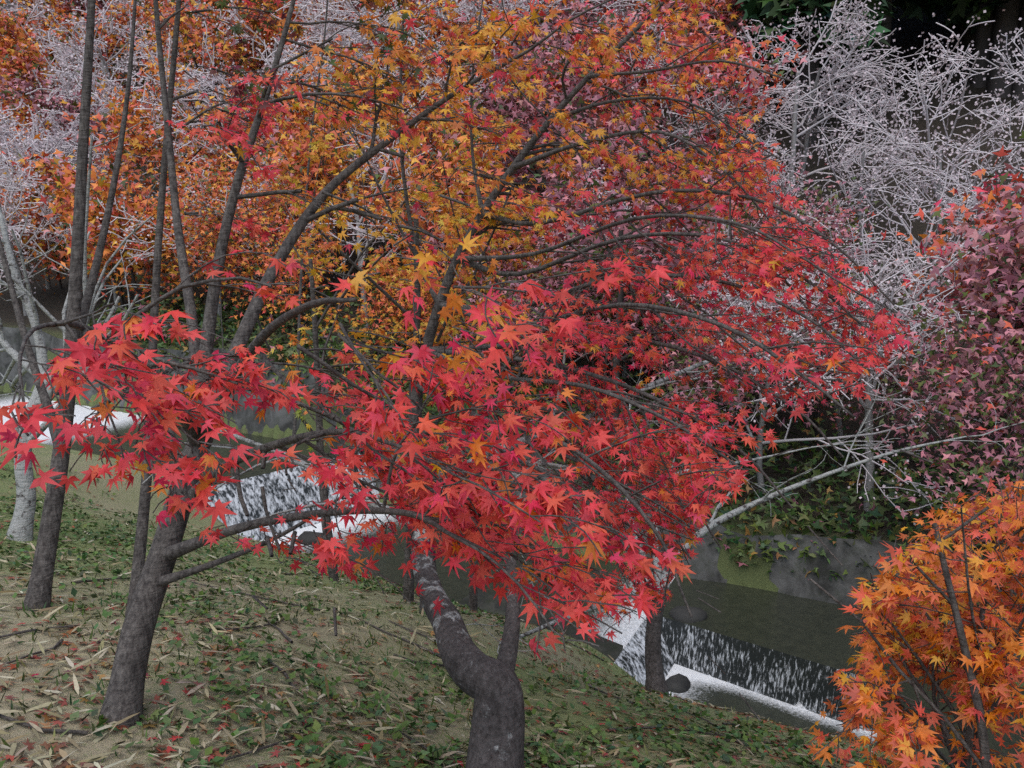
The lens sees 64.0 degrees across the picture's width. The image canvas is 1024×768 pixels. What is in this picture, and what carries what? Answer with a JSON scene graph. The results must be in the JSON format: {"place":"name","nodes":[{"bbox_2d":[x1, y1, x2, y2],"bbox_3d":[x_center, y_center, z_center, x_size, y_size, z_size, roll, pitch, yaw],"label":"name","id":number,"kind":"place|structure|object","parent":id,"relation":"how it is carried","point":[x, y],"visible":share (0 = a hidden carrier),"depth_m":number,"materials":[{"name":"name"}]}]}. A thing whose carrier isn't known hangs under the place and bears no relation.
{"place":"outdoors","nodes":[
{"label":"outdoors","id":0,"kind":"place"},
{"bbox_2d":[207,452,673,685],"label":"weir falls","id":1,"kind":"structure","parent":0,"point":[630,659],"depth_m":12.13,"materials":[{"name":"white liquid"}]},
{"bbox_2d":[0,0,1023,767],"bbox_3d":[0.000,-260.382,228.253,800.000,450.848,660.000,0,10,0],"label":"ground","id":2,"kind":"structure","parent":0,"point":[906,38],"depth_m":7.01,"materials":[{"name":"plant"}]},
{"bbox_2d":[0,456,949,767],"bbox_3d":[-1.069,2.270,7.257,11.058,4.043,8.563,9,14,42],"label":"ground litter","id":3,"kind":"object","parent":2,"relation":"on","point":[380,730],"visible":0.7,"depth_m":4.08,"materials":[{"name":"plant"}]},
{"bbox_2d":[0,0,970,727],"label":"maple","id":4,"kind":"object","parent":2,"relation":"on","point":[152,386],"depth_m":3.71,"materials":[{"name":"red plant"}]},
{"bbox_2d":[297,531,707,692],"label":"stream boulders","id":5,"kind":"object","parent":2,"relation":"on","point":[678,683],"visible":0.66,"depth_m":10.25,"materials":[{"name":"grey stone"}]},
{"bbox_2d":[0,327,1022,681],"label":"bank wall","id":6,"kind":"structure","parent":2,"relation":"on","point":[848,553],"depth_m":11.45,"materials":[{"name":"stone"}]},
{"bbox_2d":[0,0,1023,603],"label":"foliage","id":7,"kind":"object","parent":2,"relation":"on","point":[984,298],"visible":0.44,"depth_m":15.59,"materials":[{"name":"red plant"}]},
{"bbox_2d":[0,0,1023,531],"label":"branches","id":8,"kind":"object","parent":2,"relation":"on","point":[1008,20],"visible":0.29,"depth_m":17.86,"materials":[{"name":"grey wood"}]},
{"bbox_2d":[0,0,1023,524],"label":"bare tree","id":9,"kind":"object","parent":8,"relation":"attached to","point":[314,30],"visible":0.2,"depth_m":18.27,"materials":[{"name":"grey wood"}]},
{"bbox_2d":[0,122,1023,767],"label":"tree trunks","id":10,"kind":"object","parent":2,"relation":"on","point":[490,686],"visible":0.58,"depth_m":5.47,"materials":[{"name":"grey plant"}]},
{"bbox_2d":[459,588,622,661],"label":"weir slabs","id":11,"kind":"structure","parent":2,"relation":"on","point":[488,603],"depth_m":9.71,"materials":[{"name":"grey concrete"}]},
{"bbox_2d":[257,95,1023,767],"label":"maple","id":12,"kind":"object","parent":2,"relation":"on","point":[897,723],"depth_m":2.96,"materials":[{"name":"orange plant"}]},
{"bbox_2d":[0,391,1023,767],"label":"stream water","id":13,"kind":"structure","parent":0,"point":[806,629],"depth_m":10.37,"materials":[{"name":"grey liquid"}]},
{"bbox_2d":[661,617,866,728],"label":"weir ledge falls","id":14,"kind":"structure","parent":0,"point":[783,677],"depth_m":9.61,"materials":[{"name":"white liquid"}]}
]}

